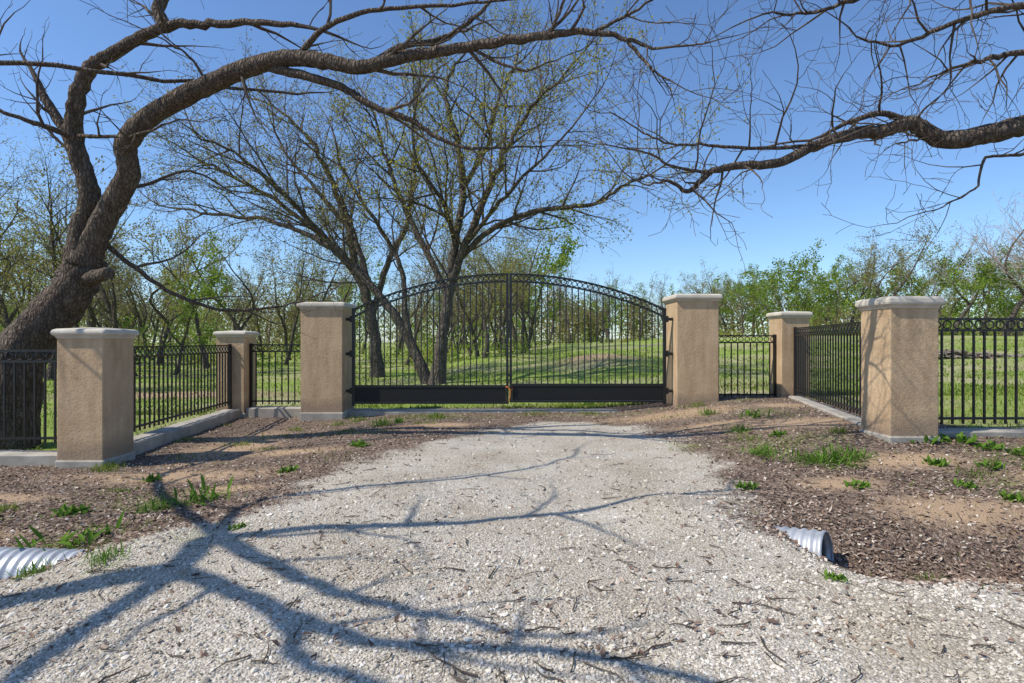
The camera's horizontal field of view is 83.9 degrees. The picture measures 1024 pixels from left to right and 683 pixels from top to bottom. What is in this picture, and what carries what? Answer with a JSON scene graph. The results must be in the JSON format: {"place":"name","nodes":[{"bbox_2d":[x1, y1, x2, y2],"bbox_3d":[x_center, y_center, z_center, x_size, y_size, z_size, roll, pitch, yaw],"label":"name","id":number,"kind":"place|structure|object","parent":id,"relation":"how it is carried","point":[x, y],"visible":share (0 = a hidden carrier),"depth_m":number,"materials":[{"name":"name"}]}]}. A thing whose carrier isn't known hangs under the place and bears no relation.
{"place":"outdoors","nodes":[
{"label":"outdoors","id":0,"kind":"place"},
{"bbox_2d":[0,336,1023,682],"bbox_3d":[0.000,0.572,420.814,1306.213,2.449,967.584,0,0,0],"label":"ground","id":1,"kind":"structure","parent":0,"point":[510,472],"depth_m":4.50,"materials":[{"name":"gravel"}]},
{"bbox_2d":[0,133,38,289],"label":"woodland tree","id":2,"kind":"object","parent":1,"relation":"on","point":[10,211],"visible":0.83,"depth_m":18.38,"materials":[{"name":"green plant"}]},
{"bbox_2d":[0,450,56,465],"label":"concrete curb","id":3,"kind":"structure","parent":1,"relation":"on","point":[27,457],"depth_m":7.24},
{"bbox_2d":[0,350,56,443],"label":"picket fence","id":4,"kind":"object","parent":3,"relation":"on","point":[24,438],"visible":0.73,"depth_m":7.41,"materials":[{"name":"black metal"}]},
{"bbox_2d":[0,220,65,326],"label":"woodland tree","id":5,"kind":"object","parent":1,"relation":"on","point":[7,319],"visible":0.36,"depth_m":28.42,"materials":[{"name":"green plant"}]},
{"bbox_2d":[0,181,67,305],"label":"woodland tree","id":6,"kind":"object","parent":1,"relation":"on","point":[30,290],"visible":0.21,"depth_m":42.23,"materials":[{"name":"green plant"}]},
{"bbox_2d":[5,553,69,580],"bbox_3d":[-3.127,1.509,3.831,0.457,0.114,0.314,0,0,-42],"label":"weed plant","id":7,"kind":"object","parent":1,"relation":"on","point":[33,570],"visible":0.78,"depth_m":3.78,"materials":[{"name":"green plant"}]},
{"bbox_2d":[0,106,76,314],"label":"woodland tree","id":8,"kind":"object","parent":1,"relation":"on","point":[4,258],"visible":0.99,"depth_m":17.91,"materials":[{"name":"green plant"}]},
{"bbox_2d":[0,232,80,324],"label":"woodland tree","id":9,"kind":"object","parent":1,"relation":"on","point":[21,286],"visible":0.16,"depth_m":37.88,"materials":[{"name":"green plant"}]},
{"bbox_2d":[0,547,85,580],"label":"culvert pipe","id":10,"kind":"object","parent":1,"relation":"on","point":[10,557],"visible":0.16,"depth_m":4.00,"materials":[{"name":"metal"}]},
{"bbox_2d":[1,117,116,380],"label":"woodland tree","id":11,"kind":"object","parent":1,"relation":"on","point":[52,244],"visible":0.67,"depth_m":23.38,"materials":[{"name":"green plant"}]},
{"bbox_2d":[40,503,91,516],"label":"weed plant","id":12,"kind":"object","parent":1,"relation":"on","point":[72,508],"visible":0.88,"depth_m":5.19,"materials":[{"name":"green plant"}]},
{"bbox_2d":[14,508,124,550],"bbox_3d":[-3.417,1.499,4.361,0.714,0.235,0.748,0,0,3],"label":"weed plant","id":13,"kind":"object","parent":1,"relation":"on","point":[65,539],"visible":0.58,"depth_m":4.42,"materials":[{"name":"green plant"}]},
{"bbox_2d":[6,157,152,376],"bbox_3d":[-19.300,-3.351,25.428,4.743,10.699,4.106,0,0,0],"label":"woodland tree","id":14,"kind":"object","parent":1,"relation":"on","point":[111,307],"visible":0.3,"depth_m":25.61,"materials":[{"name":"green plant"}]},
{"bbox_2d":[0,175,158,327],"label":"woodland tree","id":15,"kind":"object","parent":1,"relation":"on","point":[76,325],"visible":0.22,"depth_m":37.45,"materials":[{"name":"green plant"}]},
{"bbox_2d":[2,137,173,326],"bbox_3d":[-20.895,-3.884,28.429,6.835,11.640,8.938,0,0,-43],"label":"woodland tree","id":16,"kind":"object","parent":1,"relation":"on","point":[92,317],"visible":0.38,"depth_m":28.84,"materials":[{"name":"green plant"}]},
{"bbox_2d":[50,327,139,467],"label":"stucco pillar","id":17,"kind":"structure","parent":1,"relation":"on","point":[95,394],"depth_m":7.10,"materials":[{"name":"paint"}]},
{"bbox_2d":[79,538,130,576],"bbox_3d":[-2.676,1.421,3.764,0.326,0.129,0.508,0,0,-36],"label":"weed plant","id":18,"kind":"object","parent":1,"relation":"on","point":[103,556],"visible":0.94,"depth_m":3.81,"materials":[{"name":"green plant"}]},
{"bbox_2d":[58,238,177,364],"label":"woodland tree","id":19,"kind":"object","parent":1,"relation":"on","point":[127,307],"visible":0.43,"depth_m":37.75,"materials":[{"name":"green plant"}]},
{"bbox_2d":[99,246,146,329],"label":"woodland tree","id":20,"kind":"object","parent":1,"relation":"on","point":[120,295],"visible":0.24,"depth_m":45.96,"materials":[{"name":"green plant"}]},
{"bbox_2d":[105,239,153,360],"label":"woodland tree","id":21,"kind":"object","parent":1,"relation":"on","point":[141,322],"visible":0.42,"depth_m":46.95,"materials":[{"name":"green plant"}]},
{"bbox_2d":[126,491,189,516],"bbox_3d":[-3.217,1.501,5.332,0.367,0.157,0.736,0,0,42],"label":"weed plant","id":22,"kind":"object","parent":1,"relation":"on","point":[164,503],"visible":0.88,"depth_m":5.24,"materials":[{"name":"green plant"}]},
{"bbox_2d":[144,255,186,351],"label":"woodland tree","id":23,"kind":"object","parent":1,"relation":"on","point":[155,331],"visible":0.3,"depth_m":57.36,"materials":[{"name":"green plant"}]},
{"bbox_2d":[110,212,229,368],"bbox_3d":[-20.005,-3.100,33.482,6.141,9.985,7.258,0,0,17],"label":"woodland tree","id":24,"kind":"object","parent":1,"relation":"on","point":[196,320],"visible":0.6,"depth_m":33.06,"materials":[{"name":"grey plant"}]},
{"bbox_2d":[118,231,235,374],"bbox_3d":[-14.969,-1.720,27.564,4.425,7.132,5.875,0,0,30],"label":"woodland tree","id":25,"kind":"object","parent":1,"relation":"on","point":[215,276],"visible":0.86,"depth_m":27.00,"materials":[{"name":"green plant"}]},
{"bbox_2d":[0,0,363,112],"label":"old tree","id":26,"kind":"object","parent":1,"relation":"on","point":[65,66],"visible":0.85,"depth_m":7.39,"materials":[{"name":"brown plant"}]},
{"bbox_2d":[134,409,239,454],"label":"concrete curb","id":27,"kind":"structure","parent":1,"relation":"on","point":[148,441],"depth_m":9.35,"materials":[{"name":"concrete"}]},
{"bbox_2d":[134,344,231,431],"bbox_3d":[-5.620,0.745,9.745,0.055,1.390,4.112,0,0,-6],"label":"picket fence","id":28,"kind":"object","parent":27,"relation":"on","point":[229,386],"visible":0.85,"depth_m":9.73,"materials":[{"name":"black metal"}]},
{"bbox_2d":[151,260,227,353],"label":"woodland tree","id":29,"kind":"object","parent":1,"relation":"on","point":[164,324],"visible":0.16,"depth_m":54.33,"materials":[{"name":"green plant"}]},
{"bbox_2d":[126,210,256,364],"bbox_3d":[-21.716,-4.127,38.787,7.739,11.977,7.384,0,0,-29],"label":"woodland tree","id":30,"kind":"object","parent":1,"relation":"on","point":[164,318],"visible":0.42,"depth_m":38.12,"materials":[{"name":"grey plant"}]},
{"bbox_2d":[171,473,232,506],"bbox_3d":[-2.972,1.439,5.518,0.587,0.274,0.620,0,0,11],"label":"weed plant","id":31,"kind":"object","parent":1,"relation":"on","point":[202,497],"visible":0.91,"depth_m":5.48,"materials":[{"name":"green plant"}]},
{"bbox_2d":[142,201,289,330],"bbox_3d":[-15.299,-2.787,30.048,7.589,9.312,5.796,0,0,-15],"label":"woodland tree","id":32,"kind":"object","parent":1,"relation":"on","point":[233,319],"visible":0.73,"depth_m":30.00,"materials":[{"name":"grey plant"}]},
{"bbox_2d":[213,331,259,417],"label":"stucco pillar","id":33,"kind":"structure","parent":1,"relation":"on","point":[239,341],"depth_m":11.80,"materials":[{"name":"paint"}]},
{"bbox_2d":[216,263,267,355],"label":"woodland tree","id":34,"kind":"object","parent":1,"relation":"on","point":[258,328],"visible":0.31,"depth_m":57.84,"materials":[{"name":"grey plant"}]},
{"bbox_2d":[223,242,278,330],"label":"woodland tree","id":35,"kind":"object","parent":1,"relation":"on","point":[242,318],"visible":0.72,"depth_m":39.86,"materials":[{"name":"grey plant"}]},
{"bbox_2d":[106,25,429,383],"bbox_3d":[-9.270,-5.536,21.545,11.584,14.532,9.321,0,0,-21],"label":"elm tree","id":36,"kind":"object","parent":1,"relation":"on","point":[326,242],"visible":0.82,"depth_m":20.95,"materials":[{"name":"grey plant"}]},
{"bbox_2d":[246,406,300,417],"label":"concrete curb","id":37,"kind":"structure","parent":1,"relation":"on","point":[272,411],"depth_m":11.83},
{"bbox_2d":[249,343,300,406],"bbox_3d":[-4.870,0.750,12.050,1.360,1.420,0.055,0,0,0],"label":"picket fence","id":38,"kind":"object","parent":37,"relation":"on","point":[251,351],"visible":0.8,"depth_m":12.04,"materials":[{"name":"black metal"}]},
{"bbox_2d":[241,231,320,359],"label":"woodland tree","id":39,"kind":"object","parent":1,"relation":"on","point":[283,322],"visible":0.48,"depth_m":46.77,"materials":[{"name":"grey plant"}]},
{"bbox_2d":[113,40,470,377],"bbox_3d":[-9.447,-6.236,24.999,15.266,15.829,8.420,0,0,0],"label":"elm tree","id":40,"kind":"object","parent":1,"relation":"on","point":[365,294],"visible":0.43,"depth_m":24.85,"materials":[{"name":"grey plant"}]},
{"bbox_2d":[272,214,337,364],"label":"woodland tree","id":41,"kind":"object","parent":1,"relation":"on","point":[295,319],"visible":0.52,"depth_m":37.79,"materials":[{"name":"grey plant"}]},
{"bbox_2d":[268,219,368,315],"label":"woodland tree","id":42,"kind":"object","parent":1,"relation":"on","point":[313,284],"visible":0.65,"depth_m":31.89,"materials":[{"name":"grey plant"}]},
{"bbox_2d":[297,302,356,421],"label":"stucco pillar","id":43,"kind":"structure","parent":1,"relation":"on","point":[326,371],"depth_m":11.25,"materials":[{"name":"paint"}]},
{"bbox_2d":[346,273,672,405],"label":"driveway gate","id":44,"kind":"structure","parent":43,"relation":"attached to","point":[451,394],"depth_m":11.49,"materials":[{"name":"black metal"}]},
{"bbox_2d":[293,229,384,323],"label":"woodland tree","id":45,"kind":"object","parent":1,"relation":"on","point":[336,292],"visible":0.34,"depth_m":40.60,"materials":[{"name":"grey plant"}]},
{"bbox_2d":[327,245,389,336],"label":"woodland tree","id":46,"kind":"object","parent":1,"relation":"on","point":[359,304],"visible":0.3,"depth_m":46.00,"materials":[{"name":"green plant"}]},
{"bbox_2d":[0,0,795,449],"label":"old tree","id":47,"kind":"object","parent":1,"relation":"on","point":[82,272],"visible":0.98,"depth_m":7.86,"materials":[{"name":"brown plant"}]},
{"bbox_2d":[360,245,441,356],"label":"woodland tree","id":48,"kind":"object","parent":1,"relation":"on","point":[400,341],"visible":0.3,"depth_m":57.38,"materials":[{"name":"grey plant"}]},
{"bbox_2d":[399,227,464,364],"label":"woodland tree","id":49,"kind":"object","parent":1,"relation":"on","point":[423,311],"visible":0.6,"depth_m":35.82,"materials":[{"name":"green plant"}]},
{"bbox_2d":[396,213,499,356],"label":"woodland tree","id":50,"kind":"object","parent":1,"relation":"on","point":[467,316],"visible":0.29,"depth_m":43.26,"materials":[{"name":"green plant"}]},
{"bbox_2d":[418,202,488,320],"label":"woodland tree","id":51,"kind":"object","parent":1,"relation":"on","point":[461,271],"visible":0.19,"depth_m":41.22,"materials":[{"name":"green plant"}]},
{"bbox_2d":[434,219,528,358],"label":"woodland tree","id":52,"kind":"object","parent":1,"relation":"on","point":[485,318],"visible":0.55,"depth_m":34.67,"materials":[{"name":"green plant"}]},
{"bbox_2d":[348,408,617,417],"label":"concrete curb","id":53,"kind":"structure","parent":1,"relation":"on","point":[362,412],"depth_m":11.59,"materials":[{"name":"concrete"}]},
{"bbox_2d":[453,208,534,350],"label":"woodland tree","id":54,"kind":"object","parent":1,"relation":"on","point":[492,328],"visible":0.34,"depth_m":46.83,"materials":[{"name":"green plant"}]},
{"bbox_2d":[466,240,524,355],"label":"woodland tree","id":55,"kind":"object","parent":1,"relation":"on","point":[510,266],"visible":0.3,"depth_m":45.43,"materials":[{"name":"green plant"}]},
{"bbox_2d":[461,219,543,349],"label":"woodland tree","id":56,"kind":"object","parent":1,"relation":"on","point":[513,332],"visible":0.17,"depth_m":54.22,"materials":[{"name":"green plant"}]},
{"bbox_2d":[466,236,550,355],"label":"woodland tree","id":57,"kind":"object","parent":1,"relation":"on","point":[504,310],"visible":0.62,"depth_m":40.90,"materials":[{"name":"green plant"}]},
{"bbox_2d":[0,414,1023,682],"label":"gravel","id":58,"kind":"structure","parent":1,"relation":"on","point":[748,660],"depth_m":2.97,"materials":[{"name":"gravel"}]},
{"bbox_2d":[0,393,1023,664],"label":"leaf litter","id":59,"kind":"object","parent":1,"relation":"on","point":[402,617],"visible":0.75,"depth_m":5.07,"materials":[{"name":"plant"}]},
{"bbox_2d":[0,338,1023,587],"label":"grass","id":60,"kind":"structure","parent":1,"relation":"on","point":[600,404],"depth_m":12.95,"materials":[{"name":"plant"}]},
{"bbox_2d":[0,286,1023,350],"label":"distant wood","id":61,"kind":"object","parent":1,"relation":"on","point":[230,327],"visible":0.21,"depth_m":96.39,"materials":[{"name":"green plant"}]},
{"bbox_2d":[0,400,1023,682],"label":"fallen twigs","id":62,"kind":"object","parent":1,"relation":"on","point":[628,658],"visible":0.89,"depth_m":2.94,"materials":[{"name":"wood"}]},
{"bbox_2d":[464,198,568,352],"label":"woodland tree","id":63,"kind":"object","parent":1,"relation":"on","point":[525,289],"visible":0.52,"depth_m":43.53,"materials":[{"name":"green plant"}]},
{"bbox_2d":[297,0,754,384],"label":"elm tree","id":64,"kind":"object","parent":1,"relation":"on","point":[457,257],"visible":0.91,"depth_m":19.04,"materials":[{"name":"grey plant"}]},
{"bbox_2d":[472,199,581,348],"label":"woodland tree","id":65,"kind":"object","parent":1,"relation":"on","point":[563,257],"visible":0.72,"depth_m":47.59,"materials":[{"name":"green plant"}]},
{"bbox_2d":[548,256,580,344],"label":"woodland tree","id":66,"kind":"object","parent":1,"relation":"on","point":[562,292],"visible":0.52,"depth_m":62.35,"materials":[{"name":"green plant"}]},
{"bbox_2d":[134,313,1023,367],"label":"undergrowth","id":67,"kind":"object","parent":1,"relation":"on","point":[455,354],"visible":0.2,"depth_m":48.97,"materials":[{"name":"green plant"}]},
{"bbox_2d":[581,280,629,342],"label":"woodland tree","id":68,"kind":"object","parent":1,"relation":"on","point":[593,304],"visible":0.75,"depth_m":72.45,"materials":[{"name":"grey plant"}]},
{"bbox_2d":[622,271,667,337],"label":"woodland tree","id":69,"kind":"object","parent":1,"relation":"on","point":[643,319],"visible":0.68,"depth_m":81.27,"materials":[{"name":"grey plant"}]},
{"bbox_2d":[662,294,722,406],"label":"stucco pillar","id":70,"kind":"structure","parent":1,"relation":"on","point":[692,345],"depth_m":11.25,"materials":[{"name":"paint"}]},
{"bbox_2d":[680,256,737,334],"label":"woodland tree","id":71,"kind":"object","parent":1,"relation":"on","point":[711,288],"visible":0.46,"depth_m":83.91,"materials":[{"name":"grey plant"}]},
{"bbox_2d":[720,269,763,333],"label":"woodland tree","id":72,"kind":"object","parent":1,"relation":"on","point":[742,311],"visible":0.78,"depth_m":69.87,"materials":[{"name":"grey plant"}]},
{"bbox_2d":[721,264,768,334],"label":"woodland tree","id":73,"kind":"object","parent":1,"relation":"on","point":[758,312],"visible":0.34,"depth_m":80.75,"materials":[{"name":"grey plant"}]},
{"bbox_2d":[718,272,776,334],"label":"woodland tree","id":74,"kind":"object","parent":1,"relation":"on","point":[726,311],"visible":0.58,"depth_m":75.67,"materials":[{"name":"green plant"}]},
{"bbox_2d":[480,0,1023,283],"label":"old tree","id":75,"kind":"object","parent":1,"relation":"on","point":[926,131],"visible":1,"depth_m":6.51,"materials":[{"name":"brown plant"}]},
{"bbox_2d":[737,440,797,462],"bbox_3d":[2.985,1.270,6.588,0.517,0.186,0.880,0,0,-7],"label":"weed plant","id":76,"kind":"object","parent":1,"relation":"on","point":[766,450],"visible":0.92,"depth_m":6.69,"materials":[{"name":"green plant"}]},
{"bbox_2d":[711,252,829,320],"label":"woodland tree","id":77,"kind":"object","parent":1,"relation":"on","point":[766,273],"visible":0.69,"depth_m":65.85,"materials":[{"name":"green plant"}]},
{"bbox_2d":[766,311,812,397],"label":"stucco pillar","id":78,"kind":"structure","parent":1,"relation":"on","point":[783,324],"depth_m":11.80,"materials":[{"name":"paint"}]},
{"bbox_2d":[741,237,856,318],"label":"woodland tree","id":79,"kind":"object","parent":1,"relation":"on","point":[797,273],"visible":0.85,"depth_m":61.88,"materials":[{"name":"green plant"}]},
{"bbox_2d":[775,525,833,562],"bbox_3d":[1.895,1.642,4.610,1.216,0.464,0.354,0,0,41],"label":"culvert pipe","id":80,"kind":"object","parent":1,"relation":"on","point":[816,542],"visible":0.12,"depth_m":4.27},
{"bbox_2d":[767,444,869,468],"bbox_3d":[3.373,1.240,6.276,1.050,0.272,0.675,0,0,32],"label":"weed plant","id":81,"kind":"object","parent":1,"relation":"on","point":[835,455],"visible":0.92,"depth_m":6.18,"materials":[{"name":"green plant"}]},
{"bbox_2d":[788,395,860,425],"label":"concrete curb","id":82,"kind":"structure","parent":1,"relation":"on","point":[855,419],"depth_m":9.38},
{"bbox_2d":[794,322,860,414],"bbox_3d":[5.345,0.445,9.595,0.055,1.490,4.509,0,0,13],"label":"picket fence","id":83,"kind":"object","parent":82,"relation":"on","point":[808,365],"visible":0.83,"depth_m":9.65,"materials":[{"name":"black metal"}]},
{"bbox_2d":[803,255,854,328],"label":"woodland tree","id":84,"kind":"object","parent":1,"relation":"on","point":[829,315],"visible":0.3,"depth_m":79.98,"materials":[{"name":"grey plant"}]},
{"bbox_2d":[783,253,875,335],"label":"woodland tree","id":85,"kind":"object","parent":1,"relation":"on","point":[834,274],"visible":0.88,"depth_m":58.01,"materials":[{"name":"green plant"}]},
{"bbox_2d":[825,441,880,464],"bbox_3d":[3.868,1.233,6.417,0.817,0.214,0.568,0,0,-31],"label":"weed plant","id":86,"kind":"object","parent":1,"relation":"on","point":[850,454],"visible":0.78,"depth_m":6.33,"materials":[{"name":"green plant"}]},
{"bbox_2d":[836,229,906,297],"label":"woodland tree","id":87,"kind":"object","parent":1,"relation":"on","point":[883,255],"visible":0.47,"depth_m":61.09,"materials":[{"name":"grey plant"}]},
{"bbox_2d":[833,223,935,335],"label":"woodland tree","id":88,"kind":"object","parent":1,"relation":"on","point":[869,263],"visible":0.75,"depth_m":61.52,"materials":[{"name":"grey plant"}]},
{"bbox_2d":[857,252,927,298],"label":"woodland tree","id":89,"kind":"object","parent":1,"relation":"on","point":[895,284],"visible":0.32,"depth_m":64.77,"materials":[{"name":"green plant"}]},
{"bbox_2d":[855,296,945,443],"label":"stucco pillar","id":90,"kind":"structure","parent":1,"relation":"on","point":[899,369],"depth_m":6.80,"materials":[{"name":"paint"}]},
{"bbox_2d":[849,204,960,297],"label":"woodland tree","id":91,"kind":"object","parent":1,"relation":"on","point":[894,293],"visible":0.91,"depth_m":52.06,"materials":[{"name":"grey plant"}]},
{"bbox_2d":[894,242,962,296],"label":"woodland tree","id":92,"kind":"object","parent":1,"relation":"on","point":[934,288],"visible":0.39,"depth_m":62.71,"materials":[{"name":"green plant"}]},
{"bbox_2d":[912,233,981,295],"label":"woodland tree","id":93,"kind":"object","parent":1,"relation":"on","point":[946,262],"visible":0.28,"depth_m":69.35,"materials":[{"name":"green plant"}]},
{"bbox_2d":[938,431,976,444],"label":"weed plant","id":94,"kind":"object","parent":1,"relation":"on","point":[961,437],"visible":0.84,"depth_m":6.79,"materials":[{"name":"green plant"}]},
{"bbox_2d":[900,244,1015,334],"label":"woodland tree","id":95,"kind":"object","parent":1,"relation":"on","point":[941,283],"visible":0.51,"depth_m":57.51,"materials":[{"name":"green plant"}]},
{"bbox_2d":[923,210,1022,335],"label":"woodland tree","id":96,"kind":"object","parent":1,"relation":"on","point":[966,310],"visible":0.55,"depth_m":53.85,"materials":[{"name":"grey plant"}]},
{"bbox_2d":[938,428,1023,437],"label":"concrete curb","id":97,"kind":"structure","parent":1,"relation":"on","point":[993,432],"depth_m":6.99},
{"bbox_2d":[938,318,1023,423],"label":"picket fence","id":98,"kind":"object","parent":97,"relation":"on","point":[973,418],"visible":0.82,"depth_m":7.11,"materials":[{"name":"black metal"}]},
{"bbox_2d":[938,348,1023,358],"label":"stone wall","id":99,"kind":"structure","parent":1,"relation":"on","point":[947,353],"depth_m":27.15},
{"bbox_2d":[944,246,1023,335],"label":"woodland tree","id":100,"kind":"object","parent":1,"relation":"on","point":[982,286],"visible":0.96,"depth_m":51.12,"materials":[{"name":"green plant"}]},
{"bbox_2d":[952,228,1017,334],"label":"woodland tree","id":101,"kind":"object","parent":1,"relation":"on","point":[982,271],"visible":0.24,"depth_m":60.47,"materials":[{"name":"green plant"}]},
{"bbox_2d":[953,189,1023,335],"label":"woodland tree","id":102,"kind":"object","parent":1,"relation":"on","point":[1016,308],"visible":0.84,"depth_m":49.96,"materials":[{"name":"grey plant"}]},
{"bbox_2d":[969,193,1023,287],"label":"woodland tree","id":103,"kind":"object","parent":1,"relation":"on","point":[1016,256],"visible":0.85,"depth_m":49.07,"materials":[{"name":"green plant"}]},
{"bbox_2d":[986,244,1023,335],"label":"woodland tree","id":104,"kind":"object","parent":1,"relation":"on","point":[1017,295],"visible":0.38,"depth_m":59.96,"materials":[{"name":"green plant"}]},
{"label":"concrete curb","id":105,"kind":"structure","parent":1,"relation":"on","visible":0},
{"bbox_2d":[719,334,776,396],"bbox_3d":[4.845,0.585,12.050,1.490,1.470,0.055,0,0,0],"label":"picket fence","id":106,"kind":"object","parent":105,"relation":"on","point":[774,341],"visible":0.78,"depth_m":12.04,"materials":[{"name":"black metal"}]},
{"bbox_2d":[0,0,1023,342],"label":"sky","id":107,"kind":"structure","parent":0,"point":[72,36],"materials":[{"name":"blue"}]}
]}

